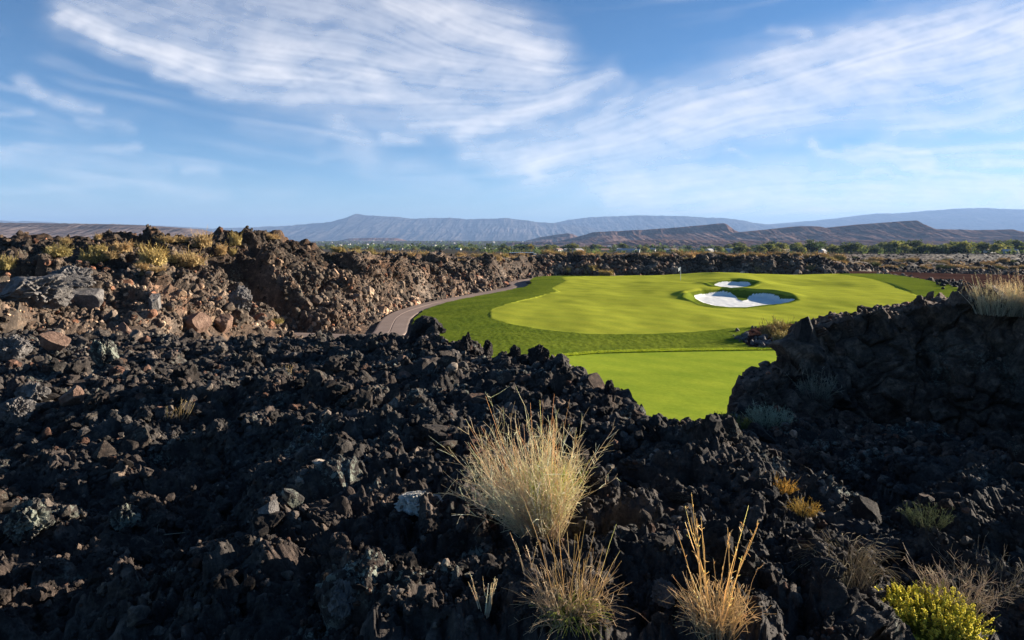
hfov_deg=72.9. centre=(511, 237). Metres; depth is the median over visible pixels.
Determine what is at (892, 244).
town tree
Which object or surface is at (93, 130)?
sky
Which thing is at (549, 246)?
town tree
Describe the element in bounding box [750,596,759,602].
lava rock
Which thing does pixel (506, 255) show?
desert shrub
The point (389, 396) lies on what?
lava rock
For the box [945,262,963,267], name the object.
desert shrub
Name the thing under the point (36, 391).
boulder
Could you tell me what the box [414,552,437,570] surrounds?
lava rock
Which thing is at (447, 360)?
lava rock
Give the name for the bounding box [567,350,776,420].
tee lawn
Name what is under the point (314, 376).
lava rock
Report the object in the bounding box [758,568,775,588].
lava rock
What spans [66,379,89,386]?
lava rock
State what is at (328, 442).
lava rock
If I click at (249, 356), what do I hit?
lava rock
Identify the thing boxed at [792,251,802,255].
desert shrub
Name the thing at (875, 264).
desert shrub
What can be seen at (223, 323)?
boulder
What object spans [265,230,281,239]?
desert shrub
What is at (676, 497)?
lava rock
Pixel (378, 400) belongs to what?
lava rock
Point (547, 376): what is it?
lava rock
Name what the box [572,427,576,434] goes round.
lava rock
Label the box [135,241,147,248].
desert shrub
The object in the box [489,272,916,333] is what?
fairway lawn
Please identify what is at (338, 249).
desert shrub
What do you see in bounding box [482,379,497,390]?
lava rock
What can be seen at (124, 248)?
desert shrub
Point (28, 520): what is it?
boulder
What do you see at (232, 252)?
desert shrub
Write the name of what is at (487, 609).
grass stalks
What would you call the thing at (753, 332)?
stone bed ground
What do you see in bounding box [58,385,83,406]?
boulder
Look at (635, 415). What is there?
lava rock
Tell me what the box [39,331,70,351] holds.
boulder
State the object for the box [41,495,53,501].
lava rock
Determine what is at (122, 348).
lava rock
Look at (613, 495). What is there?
lava rock
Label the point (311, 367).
lava rock
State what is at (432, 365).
lava rock
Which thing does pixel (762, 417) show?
sage bush
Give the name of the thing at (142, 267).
desert shrub
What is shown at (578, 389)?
lava rubble
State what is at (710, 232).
mesa hill
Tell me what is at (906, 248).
town tree
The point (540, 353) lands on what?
boulder
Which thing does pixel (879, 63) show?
cloud
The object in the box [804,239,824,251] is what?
town tree
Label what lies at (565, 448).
lava rock
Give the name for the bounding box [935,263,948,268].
desert shrub
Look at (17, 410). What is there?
boulder
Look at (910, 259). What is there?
desert shrub
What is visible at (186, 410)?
grass stalks
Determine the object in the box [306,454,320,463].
lava rock
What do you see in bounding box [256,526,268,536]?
lava rock
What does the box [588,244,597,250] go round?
town tree
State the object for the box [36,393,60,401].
lava rock
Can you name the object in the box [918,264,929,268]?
desert shrub
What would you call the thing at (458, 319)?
rough lawn
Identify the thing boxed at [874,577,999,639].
flowering bush
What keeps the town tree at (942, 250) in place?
on the ground at (450, 251)
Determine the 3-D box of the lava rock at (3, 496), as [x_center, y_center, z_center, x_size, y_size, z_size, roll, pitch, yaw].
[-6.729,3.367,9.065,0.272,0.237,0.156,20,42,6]
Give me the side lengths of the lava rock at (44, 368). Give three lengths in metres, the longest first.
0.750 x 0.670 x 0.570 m
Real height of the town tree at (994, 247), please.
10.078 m
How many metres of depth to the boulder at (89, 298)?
38.42 m
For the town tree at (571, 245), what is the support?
on the ground at (450, 251)
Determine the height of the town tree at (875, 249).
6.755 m
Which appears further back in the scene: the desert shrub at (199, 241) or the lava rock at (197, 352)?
the desert shrub at (199, 241)
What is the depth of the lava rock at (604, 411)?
11.07 m
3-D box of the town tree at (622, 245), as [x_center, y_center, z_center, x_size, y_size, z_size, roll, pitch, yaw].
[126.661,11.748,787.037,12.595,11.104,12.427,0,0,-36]
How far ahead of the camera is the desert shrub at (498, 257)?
122.66 m
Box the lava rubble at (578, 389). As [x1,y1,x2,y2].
[0,283,1023,639]
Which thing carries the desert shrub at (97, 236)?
on the lava hill at (18, 320)
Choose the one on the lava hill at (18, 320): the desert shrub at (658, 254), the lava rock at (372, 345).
the desert shrub at (658, 254)
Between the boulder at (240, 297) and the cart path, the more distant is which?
the cart path
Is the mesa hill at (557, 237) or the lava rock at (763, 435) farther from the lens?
the mesa hill at (557, 237)
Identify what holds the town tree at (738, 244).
on the ground at (450, 251)
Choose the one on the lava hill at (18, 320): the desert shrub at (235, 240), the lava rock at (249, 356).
the desert shrub at (235, 240)
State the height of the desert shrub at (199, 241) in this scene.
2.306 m
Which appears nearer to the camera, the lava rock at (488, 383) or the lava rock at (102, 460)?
the lava rock at (102, 460)
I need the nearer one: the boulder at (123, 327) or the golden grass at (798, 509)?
the golden grass at (798, 509)
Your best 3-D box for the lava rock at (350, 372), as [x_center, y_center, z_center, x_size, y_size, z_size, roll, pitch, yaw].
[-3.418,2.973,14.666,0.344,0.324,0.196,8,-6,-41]
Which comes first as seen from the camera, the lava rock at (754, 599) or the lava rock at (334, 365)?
the lava rock at (754, 599)
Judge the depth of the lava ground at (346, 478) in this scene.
6.09 m
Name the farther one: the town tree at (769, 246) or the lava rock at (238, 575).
the town tree at (769, 246)
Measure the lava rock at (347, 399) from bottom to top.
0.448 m
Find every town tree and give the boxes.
[425,246,433,251]
[543,244,553,249]
[566,243,578,248]
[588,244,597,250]
[618,243,628,248]
[639,246,648,251]
[731,241,745,247]
[732,245,746,252]
[755,246,766,252]
[763,244,774,251]
[774,242,789,249]
[790,245,803,252]
[793,242,806,252]
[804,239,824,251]
[826,246,839,252]
[837,242,863,253]
[870,246,883,252]
[874,242,886,249]
[882,241,904,250]
[898,245,912,253]
[905,239,923,252]
[915,246,930,253]
[916,244,936,253]
[931,245,943,253]
[938,248,946,253]
[944,245,963,253]
[954,241,971,253]
[964,246,975,253]
[973,241,991,251]
[989,243,1006,253]
[992,243,1011,251]
[993,240,1014,250]
[1007,239,1023,247]
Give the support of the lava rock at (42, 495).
on the lava ground at (346, 478)
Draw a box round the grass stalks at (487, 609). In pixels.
[468,573,497,617]
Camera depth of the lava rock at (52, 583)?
6.25 m
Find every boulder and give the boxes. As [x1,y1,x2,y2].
[0,274,74,309]
[0,334,32,362]
[0,396,35,424]
[0,498,55,545]
[15,382,50,403]
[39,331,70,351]
[47,265,95,287]
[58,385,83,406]
[72,288,103,310]
[88,339,118,366]
[109,503,142,530]
[117,322,131,332]
[148,293,160,309]
[185,312,211,332]
[213,314,232,333]
[228,285,252,311]
[258,499,278,513]
[280,488,304,507]
[327,578,355,619]
[394,490,442,516]
[396,355,404,361]
[460,332,471,351]
[483,340,492,357]
[508,344,520,357]
[527,344,549,365]
[556,358,564,368]
[604,380,614,395]
[650,577,679,608]
[794,317,812,341]
[829,518,911,559]
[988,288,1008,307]
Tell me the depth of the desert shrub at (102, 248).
56.92 m
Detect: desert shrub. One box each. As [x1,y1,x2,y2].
[0,253,18,269]
[40,240,74,256]
[59,237,72,243]
[77,248,107,263]
[86,243,107,251]
[91,232,102,239]
[92,251,110,260]
[106,250,120,258]
[109,236,134,251]
[134,261,149,269]
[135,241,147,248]
[135,241,169,265]
[146,264,167,272]
[154,233,179,242]
[166,246,212,266]
[167,254,179,262]
[170,235,189,242]
[190,225,214,247]
[213,243,227,254]
[228,229,242,245]
[228,247,236,255]
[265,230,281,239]
[271,318,283,323]
[330,245,344,251]
[404,250,416,257]
[492,251,503,260]
[501,252,509,257]
[515,251,530,255]
[572,249,586,254]
[587,264,596,270]
[595,268,605,274]
[605,269,613,275]
[651,251,663,256]
[670,249,685,255]
[684,252,694,257]
[759,318,783,337]
[767,315,792,331]
[768,328,787,340]
[772,250,787,255]
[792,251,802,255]
[803,250,817,258]
[806,263,815,270]
[812,249,828,256]
[830,252,847,258]
[835,255,846,260]
[869,261,880,265]
[904,257,916,261]
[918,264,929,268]
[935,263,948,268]
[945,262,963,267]
[997,257,1009,261]
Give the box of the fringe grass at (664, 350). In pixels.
[554,347,772,356]
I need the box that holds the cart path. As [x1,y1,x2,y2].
[294,278,531,337]
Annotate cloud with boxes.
[60,0,1023,211]
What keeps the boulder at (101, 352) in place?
on the lava ground at (346, 478)
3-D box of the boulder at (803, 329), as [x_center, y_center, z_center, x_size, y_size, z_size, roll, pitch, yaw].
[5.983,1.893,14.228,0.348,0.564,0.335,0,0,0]
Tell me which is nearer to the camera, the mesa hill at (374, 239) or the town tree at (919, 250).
the town tree at (919, 250)
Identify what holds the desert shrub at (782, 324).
on the stone bed ground at (753, 332)
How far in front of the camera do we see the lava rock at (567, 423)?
9.76 m
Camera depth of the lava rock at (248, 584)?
5.08 m
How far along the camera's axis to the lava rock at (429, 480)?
7.05 m
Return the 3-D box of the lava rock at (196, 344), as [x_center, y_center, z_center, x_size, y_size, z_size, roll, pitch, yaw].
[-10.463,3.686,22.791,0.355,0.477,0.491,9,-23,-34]
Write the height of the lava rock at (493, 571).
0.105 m
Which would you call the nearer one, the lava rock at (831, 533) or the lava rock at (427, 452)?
the lava rock at (831, 533)
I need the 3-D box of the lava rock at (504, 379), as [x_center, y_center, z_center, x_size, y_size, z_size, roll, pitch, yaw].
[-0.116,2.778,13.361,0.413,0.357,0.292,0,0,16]
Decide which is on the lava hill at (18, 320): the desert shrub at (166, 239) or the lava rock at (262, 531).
the desert shrub at (166, 239)
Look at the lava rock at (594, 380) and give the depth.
12.47 m
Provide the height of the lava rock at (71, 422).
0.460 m
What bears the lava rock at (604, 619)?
on the lava ground at (346, 478)
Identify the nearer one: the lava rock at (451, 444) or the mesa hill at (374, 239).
the lava rock at (451, 444)
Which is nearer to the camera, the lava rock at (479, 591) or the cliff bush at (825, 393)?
the lava rock at (479, 591)
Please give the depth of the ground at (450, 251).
1270.39 m
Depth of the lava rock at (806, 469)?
6.91 m
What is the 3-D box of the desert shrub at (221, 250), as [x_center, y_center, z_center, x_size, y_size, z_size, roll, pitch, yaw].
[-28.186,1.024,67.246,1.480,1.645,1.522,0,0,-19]
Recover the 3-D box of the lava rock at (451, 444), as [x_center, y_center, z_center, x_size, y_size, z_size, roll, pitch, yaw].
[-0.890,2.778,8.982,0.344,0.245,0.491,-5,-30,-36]
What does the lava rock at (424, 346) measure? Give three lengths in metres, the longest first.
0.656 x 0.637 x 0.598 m
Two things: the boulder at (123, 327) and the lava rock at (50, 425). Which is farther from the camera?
the boulder at (123, 327)
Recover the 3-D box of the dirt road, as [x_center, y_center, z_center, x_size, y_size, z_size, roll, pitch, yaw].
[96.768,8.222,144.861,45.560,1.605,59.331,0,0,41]
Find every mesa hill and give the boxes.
[0,223,213,238]
[339,238,456,240]
[506,242,584,246]
[526,233,577,241]
[557,223,737,244]
[721,220,1023,241]
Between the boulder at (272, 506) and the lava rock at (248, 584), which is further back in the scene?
the boulder at (272, 506)
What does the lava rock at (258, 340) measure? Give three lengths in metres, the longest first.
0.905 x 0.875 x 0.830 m
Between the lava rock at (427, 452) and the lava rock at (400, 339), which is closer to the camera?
the lava rock at (427, 452)
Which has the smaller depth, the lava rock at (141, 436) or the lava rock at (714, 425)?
the lava rock at (714, 425)
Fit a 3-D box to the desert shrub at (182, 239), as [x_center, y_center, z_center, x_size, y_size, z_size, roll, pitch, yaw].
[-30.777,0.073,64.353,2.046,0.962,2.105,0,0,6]
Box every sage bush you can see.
[714,410,751,428]
[740,400,797,428]
[897,499,954,530]
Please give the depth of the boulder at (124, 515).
7.63 m
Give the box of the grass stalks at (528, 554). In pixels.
[510,533,537,572]
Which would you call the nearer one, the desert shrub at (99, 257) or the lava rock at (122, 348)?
the lava rock at (122, 348)
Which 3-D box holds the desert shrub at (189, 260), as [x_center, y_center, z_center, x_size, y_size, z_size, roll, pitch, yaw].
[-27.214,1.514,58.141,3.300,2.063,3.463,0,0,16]
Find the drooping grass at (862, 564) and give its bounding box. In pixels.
[788,530,922,590]
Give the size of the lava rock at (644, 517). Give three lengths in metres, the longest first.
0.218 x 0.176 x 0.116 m
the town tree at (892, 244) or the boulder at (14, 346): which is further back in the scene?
the town tree at (892, 244)
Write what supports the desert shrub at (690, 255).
on the lava hill at (18, 320)
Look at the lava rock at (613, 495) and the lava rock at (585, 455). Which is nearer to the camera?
the lava rock at (613, 495)
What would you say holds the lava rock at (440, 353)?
on the lava ground at (346, 478)
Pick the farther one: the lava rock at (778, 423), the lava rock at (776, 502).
the lava rock at (778, 423)
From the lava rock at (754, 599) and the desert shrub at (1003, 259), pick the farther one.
the desert shrub at (1003, 259)
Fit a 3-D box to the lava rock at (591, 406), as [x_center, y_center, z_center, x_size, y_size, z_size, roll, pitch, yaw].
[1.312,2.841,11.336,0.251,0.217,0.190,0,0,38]
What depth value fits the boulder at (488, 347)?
17.62 m
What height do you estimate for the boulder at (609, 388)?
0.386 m
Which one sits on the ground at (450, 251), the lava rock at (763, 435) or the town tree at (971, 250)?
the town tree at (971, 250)
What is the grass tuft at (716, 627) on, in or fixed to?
on the lava ground at (346, 478)
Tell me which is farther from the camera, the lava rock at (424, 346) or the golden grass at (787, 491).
the lava rock at (424, 346)
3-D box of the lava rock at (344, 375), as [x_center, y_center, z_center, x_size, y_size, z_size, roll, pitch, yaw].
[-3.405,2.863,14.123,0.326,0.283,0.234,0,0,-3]
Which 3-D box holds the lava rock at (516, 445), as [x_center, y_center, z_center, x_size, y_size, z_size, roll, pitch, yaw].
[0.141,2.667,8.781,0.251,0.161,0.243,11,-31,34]
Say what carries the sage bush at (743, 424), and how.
on the lava ground at (346, 478)
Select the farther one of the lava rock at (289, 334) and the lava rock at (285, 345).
the lava rock at (289, 334)
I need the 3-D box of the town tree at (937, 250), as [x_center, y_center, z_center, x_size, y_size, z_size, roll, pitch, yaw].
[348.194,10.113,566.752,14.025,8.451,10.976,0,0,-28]
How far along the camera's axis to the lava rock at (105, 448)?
10.55 m
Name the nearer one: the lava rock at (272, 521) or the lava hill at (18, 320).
the lava rock at (272, 521)
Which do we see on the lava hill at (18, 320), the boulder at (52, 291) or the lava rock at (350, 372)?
the boulder at (52, 291)
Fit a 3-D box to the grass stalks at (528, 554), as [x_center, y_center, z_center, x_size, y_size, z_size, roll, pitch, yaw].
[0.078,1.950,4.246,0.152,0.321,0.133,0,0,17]
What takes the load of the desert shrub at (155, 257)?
on the lava hill at (18, 320)
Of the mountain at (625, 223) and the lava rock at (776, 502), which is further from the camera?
the mountain at (625, 223)
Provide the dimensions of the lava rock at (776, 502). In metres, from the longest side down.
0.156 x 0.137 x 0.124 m
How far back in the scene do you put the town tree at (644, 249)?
709.71 m
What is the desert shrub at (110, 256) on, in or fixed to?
on the lava hill at (18, 320)
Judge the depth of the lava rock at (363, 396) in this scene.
11.28 m
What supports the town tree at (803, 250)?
on the ground at (450, 251)
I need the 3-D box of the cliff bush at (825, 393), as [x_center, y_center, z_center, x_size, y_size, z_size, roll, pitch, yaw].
[5.993,2.842,13.694,0.825,0.663,1.028,0,0,-5]
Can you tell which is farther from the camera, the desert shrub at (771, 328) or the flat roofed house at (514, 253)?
the flat roofed house at (514, 253)
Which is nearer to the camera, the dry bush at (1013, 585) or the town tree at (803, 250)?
the dry bush at (1013, 585)
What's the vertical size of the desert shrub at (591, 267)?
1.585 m
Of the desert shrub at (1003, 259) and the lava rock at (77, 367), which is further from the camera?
the desert shrub at (1003, 259)
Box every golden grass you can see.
[765,470,800,494]
[783,497,821,517]
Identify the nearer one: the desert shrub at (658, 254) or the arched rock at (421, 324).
the arched rock at (421, 324)
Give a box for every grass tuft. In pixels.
[429,387,618,542]
[660,493,766,639]
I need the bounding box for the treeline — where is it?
[310,240,1023,253]
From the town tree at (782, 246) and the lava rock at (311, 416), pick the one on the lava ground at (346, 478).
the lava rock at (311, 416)
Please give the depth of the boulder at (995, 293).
14.41 m
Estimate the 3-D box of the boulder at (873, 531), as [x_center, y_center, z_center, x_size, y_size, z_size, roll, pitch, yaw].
[3.110,2.630,5.983,0.662,0.288,0.478,0,0,0]
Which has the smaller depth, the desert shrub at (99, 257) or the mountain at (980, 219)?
the desert shrub at (99, 257)
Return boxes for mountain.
[0,214,608,240]
[556,215,826,231]
[769,208,1023,231]
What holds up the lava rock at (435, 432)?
on the lava ground at (346, 478)
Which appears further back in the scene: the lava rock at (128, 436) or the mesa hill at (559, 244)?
the mesa hill at (559, 244)
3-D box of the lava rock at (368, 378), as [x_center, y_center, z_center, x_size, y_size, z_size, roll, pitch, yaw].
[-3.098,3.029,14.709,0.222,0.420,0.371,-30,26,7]
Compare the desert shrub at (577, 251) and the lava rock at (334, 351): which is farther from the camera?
the desert shrub at (577, 251)
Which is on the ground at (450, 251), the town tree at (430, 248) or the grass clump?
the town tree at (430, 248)
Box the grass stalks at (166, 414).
[165,406,180,420]
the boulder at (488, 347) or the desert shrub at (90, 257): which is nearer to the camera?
the boulder at (488, 347)
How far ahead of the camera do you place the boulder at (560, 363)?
13.23 m
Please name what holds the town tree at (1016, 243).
on the ground at (450, 251)
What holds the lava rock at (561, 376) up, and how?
on the lava ground at (346, 478)
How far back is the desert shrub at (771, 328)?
59.29 m
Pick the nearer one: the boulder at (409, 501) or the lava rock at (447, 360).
the boulder at (409, 501)
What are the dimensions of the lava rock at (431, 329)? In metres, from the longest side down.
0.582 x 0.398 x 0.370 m
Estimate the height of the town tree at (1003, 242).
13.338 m
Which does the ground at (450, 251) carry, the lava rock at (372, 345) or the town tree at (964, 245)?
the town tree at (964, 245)
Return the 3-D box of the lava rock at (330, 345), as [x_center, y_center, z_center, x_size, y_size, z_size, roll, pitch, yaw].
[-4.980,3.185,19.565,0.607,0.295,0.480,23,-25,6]
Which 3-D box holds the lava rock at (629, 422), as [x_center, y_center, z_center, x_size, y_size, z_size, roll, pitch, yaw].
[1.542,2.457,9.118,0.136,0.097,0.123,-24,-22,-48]
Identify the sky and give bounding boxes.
[0,0,1023,228]
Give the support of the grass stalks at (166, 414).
on the lava ground at (346, 478)
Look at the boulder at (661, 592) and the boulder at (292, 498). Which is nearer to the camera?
the boulder at (661, 592)
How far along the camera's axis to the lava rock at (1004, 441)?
9.93 m
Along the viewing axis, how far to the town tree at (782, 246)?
644.30 m
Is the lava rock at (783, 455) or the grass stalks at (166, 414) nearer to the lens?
the lava rock at (783, 455)
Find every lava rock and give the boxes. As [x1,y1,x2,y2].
[0,489,8,501]
[0,502,17,514]
[30,363,50,374]
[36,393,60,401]
[37,493,53,498]
[40,422,56,433]
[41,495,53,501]
[44,580,57,587]
[56,416,82,433]
[63,358,91,376]
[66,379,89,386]
[82,388,109,411]
[91,440,118,462]
[99,457,107,465]
[116,345,133,353]
[118,440,138,455]
[123,425,149,440]
[129,427,151,452]
[155,368,167,374]
[165,381,171,387]
[168,364,201,383]
[189,341,199,349]
[190,349,203,356]
[197,393,206,401]
[223,569,237,576]
[234,567,243,581]
[235,349,261,366]
[241,576,255,593]
[243,337,265,348]
[253,511,285,534]
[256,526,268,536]
[277,341,295,351]
[278,331,295,339]
[292,370,308,376]
[304,413,315,421]
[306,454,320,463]
[307,369,326,390]
[309,364,320,371]
[320,354,357,375]
[323,431,355,452]
[326,342,342,351]
[328,346,343,354]
[333,384,348,394]
[337,371,350,380]
[337,389,359,408]
[345,370,356,376]
[351,583,366,590]
[355,389,372,410]
[358,370,373,381]
[367,340,381,352]
[374,396,382,405]
[381,388,399,403]
[387,552,418,571]
[394,336,403,342]
[410,424,449,447]
[414,342,432,354]
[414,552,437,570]
[415,449,435,460]
[421,361,436,372]
[426,325,439,335]
[426,478,434,483]
[434,350,457,357]
[435,440,456,454]
[440,355,458,366]
[461,393,488,403]
[474,586,493,604]
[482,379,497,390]
[482,506,496,524]
[486,563,499,579]
[496,372,514,386]
[512,442,533,449]
[534,371,552,386]
[548,418,572,427]
[551,366,576,393]
[560,443,572,451]
[570,445,588,467]
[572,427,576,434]
[582,372,604,388]
[588,404,596,410]
[590,394,622,408]
[593,558,604,567]
[594,406,615,418]
[600,614,608,624]
[609,492,616,497]
[626,419,633,425]
[630,409,644,420]
[633,428,643,441]
[636,509,652,528]
[651,612,668,624]
[655,535,673,551]
[663,492,698,505]
[663,508,676,517]
[666,418,679,425]
[686,515,759,578]
[693,412,743,445]
[745,422,774,443]
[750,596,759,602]
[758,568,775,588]
[768,417,793,429]
[768,448,777,456]
[770,498,787,511]
[774,545,786,554]
[775,449,786,460]
[800,465,813,474]
[828,529,835,536]
[852,495,881,525]
[917,493,934,504]
[936,499,954,512]
[986,431,1017,450]
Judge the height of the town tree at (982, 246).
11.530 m
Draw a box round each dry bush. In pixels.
[901,546,1016,624]
[930,535,1023,609]
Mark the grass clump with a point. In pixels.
(560, 618)
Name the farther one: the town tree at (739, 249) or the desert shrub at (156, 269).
the town tree at (739, 249)
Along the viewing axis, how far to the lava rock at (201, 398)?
13.56 m
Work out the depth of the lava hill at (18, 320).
66.96 m
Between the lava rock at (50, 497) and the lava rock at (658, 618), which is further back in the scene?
the lava rock at (50, 497)
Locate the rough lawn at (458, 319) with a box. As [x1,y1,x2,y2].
[413,274,957,357]
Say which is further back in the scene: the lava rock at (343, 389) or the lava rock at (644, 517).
the lava rock at (343, 389)
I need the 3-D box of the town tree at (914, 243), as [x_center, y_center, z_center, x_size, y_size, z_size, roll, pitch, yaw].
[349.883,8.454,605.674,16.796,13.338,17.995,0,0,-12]
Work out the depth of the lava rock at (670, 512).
6.01 m
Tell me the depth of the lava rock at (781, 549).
5.15 m
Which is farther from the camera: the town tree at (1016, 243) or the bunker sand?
the town tree at (1016, 243)
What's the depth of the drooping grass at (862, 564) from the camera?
4.63 m
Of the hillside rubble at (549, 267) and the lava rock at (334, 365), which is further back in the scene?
the hillside rubble at (549, 267)
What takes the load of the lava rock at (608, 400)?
on the lava ground at (346, 478)
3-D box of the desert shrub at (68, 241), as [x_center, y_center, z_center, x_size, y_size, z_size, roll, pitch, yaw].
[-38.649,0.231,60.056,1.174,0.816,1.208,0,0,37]
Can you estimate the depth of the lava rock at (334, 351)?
19.32 m
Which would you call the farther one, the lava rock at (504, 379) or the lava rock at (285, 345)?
the lava rock at (285, 345)
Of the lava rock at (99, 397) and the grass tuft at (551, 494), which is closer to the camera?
the grass tuft at (551, 494)
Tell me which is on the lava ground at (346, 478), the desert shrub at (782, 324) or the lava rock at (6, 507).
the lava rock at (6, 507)
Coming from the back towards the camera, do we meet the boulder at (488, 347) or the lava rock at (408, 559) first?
the boulder at (488, 347)
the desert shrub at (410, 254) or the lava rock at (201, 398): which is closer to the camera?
the lava rock at (201, 398)
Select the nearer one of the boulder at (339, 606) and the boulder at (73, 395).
the boulder at (339, 606)
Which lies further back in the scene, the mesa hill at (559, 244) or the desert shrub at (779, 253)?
the mesa hill at (559, 244)
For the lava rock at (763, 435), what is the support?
on the lava ground at (346, 478)
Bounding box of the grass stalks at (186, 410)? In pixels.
[178,398,194,419]
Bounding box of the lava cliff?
[727,286,1023,436]
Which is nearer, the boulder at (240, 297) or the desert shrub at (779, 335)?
the boulder at (240, 297)
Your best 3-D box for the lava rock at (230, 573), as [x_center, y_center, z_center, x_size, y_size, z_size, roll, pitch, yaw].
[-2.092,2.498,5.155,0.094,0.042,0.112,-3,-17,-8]
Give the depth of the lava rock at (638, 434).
8.70 m
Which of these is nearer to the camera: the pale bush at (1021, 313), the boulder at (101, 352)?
the pale bush at (1021, 313)
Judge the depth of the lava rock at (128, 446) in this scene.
10.73 m
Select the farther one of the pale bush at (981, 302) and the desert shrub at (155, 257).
the desert shrub at (155, 257)
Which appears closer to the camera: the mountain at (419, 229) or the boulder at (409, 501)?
the boulder at (409, 501)
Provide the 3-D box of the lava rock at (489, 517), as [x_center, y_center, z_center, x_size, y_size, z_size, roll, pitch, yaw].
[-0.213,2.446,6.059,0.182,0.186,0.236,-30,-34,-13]
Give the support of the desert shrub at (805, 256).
on the lava hill at (18, 320)
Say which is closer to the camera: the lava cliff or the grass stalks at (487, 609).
the grass stalks at (487, 609)
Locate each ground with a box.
[0,332,1023,639]
[298,241,1023,254]
[579,240,1023,247]
[742,324,792,347]
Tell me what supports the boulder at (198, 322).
on the lava hill at (18, 320)
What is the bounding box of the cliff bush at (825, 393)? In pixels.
[785,366,843,399]
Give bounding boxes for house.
[509,252,535,255]
[1001,249,1017,253]
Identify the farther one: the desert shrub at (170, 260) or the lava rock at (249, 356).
the desert shrub at (170, 260)
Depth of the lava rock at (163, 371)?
17.12 m
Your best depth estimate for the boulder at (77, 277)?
38.91 m
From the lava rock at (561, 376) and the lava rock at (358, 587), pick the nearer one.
the lava rock at (358, 587)
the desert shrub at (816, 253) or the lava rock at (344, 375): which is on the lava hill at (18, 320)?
the desert shrub at (816, 253)
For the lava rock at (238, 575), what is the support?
on the lava ground at (346, 478)
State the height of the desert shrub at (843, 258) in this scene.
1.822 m
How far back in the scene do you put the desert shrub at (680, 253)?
170.95 m
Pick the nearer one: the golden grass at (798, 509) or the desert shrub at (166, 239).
the golden grass at (798, 509)
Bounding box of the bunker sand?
[694,281,794,306]
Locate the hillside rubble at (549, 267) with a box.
[0,224,1023,339]
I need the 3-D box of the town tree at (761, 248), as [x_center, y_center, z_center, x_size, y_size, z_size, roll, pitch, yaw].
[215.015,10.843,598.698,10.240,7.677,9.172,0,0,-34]
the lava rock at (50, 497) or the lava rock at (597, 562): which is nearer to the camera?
the lava rock at (597, 562)
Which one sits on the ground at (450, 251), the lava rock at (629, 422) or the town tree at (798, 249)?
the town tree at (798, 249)
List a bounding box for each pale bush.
[960,271,1023,316]
[987,269,1023,316]
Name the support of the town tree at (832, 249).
on the ground at (450, 251)
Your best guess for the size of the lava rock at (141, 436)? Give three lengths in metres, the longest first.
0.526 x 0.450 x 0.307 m
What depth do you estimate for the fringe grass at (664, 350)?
54.10 m
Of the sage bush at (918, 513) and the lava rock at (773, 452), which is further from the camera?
the lava rock at (773, 452)
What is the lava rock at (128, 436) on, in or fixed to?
on the lava ground at (346, 478)
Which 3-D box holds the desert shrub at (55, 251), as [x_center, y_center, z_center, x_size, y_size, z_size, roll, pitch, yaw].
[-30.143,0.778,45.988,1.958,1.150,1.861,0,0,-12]
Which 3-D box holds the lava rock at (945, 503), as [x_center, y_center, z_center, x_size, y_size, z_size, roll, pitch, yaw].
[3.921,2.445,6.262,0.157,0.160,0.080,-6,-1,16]
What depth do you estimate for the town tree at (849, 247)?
562.53 m
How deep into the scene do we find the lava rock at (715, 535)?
4.27 m
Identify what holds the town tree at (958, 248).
on the ground at (450, 251)
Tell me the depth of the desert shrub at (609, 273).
136.33 m
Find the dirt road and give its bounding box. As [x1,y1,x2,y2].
[836,271,1023,286]
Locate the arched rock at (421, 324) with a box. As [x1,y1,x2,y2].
[409,315,445,342]
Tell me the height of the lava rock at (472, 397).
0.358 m
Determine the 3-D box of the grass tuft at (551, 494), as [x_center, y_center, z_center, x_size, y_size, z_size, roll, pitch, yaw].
[0.037,1.872,5.685,1.411,1.275,1.564,0,0,35]
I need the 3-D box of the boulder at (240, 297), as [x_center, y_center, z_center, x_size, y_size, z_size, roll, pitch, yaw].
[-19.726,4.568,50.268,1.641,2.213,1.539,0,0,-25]
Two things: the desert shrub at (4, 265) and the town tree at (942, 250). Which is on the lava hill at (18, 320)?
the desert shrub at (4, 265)
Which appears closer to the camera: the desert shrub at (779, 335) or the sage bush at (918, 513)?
the sage bush at (918, 513)
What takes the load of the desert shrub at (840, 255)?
on the lava hill at (18, 320)
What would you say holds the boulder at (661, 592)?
on the lava ground at (346, 478)
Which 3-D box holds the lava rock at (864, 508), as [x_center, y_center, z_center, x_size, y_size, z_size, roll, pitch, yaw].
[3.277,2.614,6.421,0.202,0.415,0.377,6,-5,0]
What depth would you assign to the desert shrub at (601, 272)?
136.05 m
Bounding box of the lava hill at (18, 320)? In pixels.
[0,226,1023,340]
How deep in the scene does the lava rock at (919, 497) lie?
6.58 m
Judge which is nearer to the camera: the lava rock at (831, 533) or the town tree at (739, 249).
the lava rock at (831, 533)
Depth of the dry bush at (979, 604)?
4.96 m
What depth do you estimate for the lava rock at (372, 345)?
18.86 m
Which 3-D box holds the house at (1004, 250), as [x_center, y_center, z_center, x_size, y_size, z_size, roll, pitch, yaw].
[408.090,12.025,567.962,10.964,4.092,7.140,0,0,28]
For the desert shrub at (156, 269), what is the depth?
48.61 m
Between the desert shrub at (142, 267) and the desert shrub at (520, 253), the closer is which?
the desert shrub at (142, 267)
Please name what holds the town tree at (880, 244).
on the ground at (450, 251)

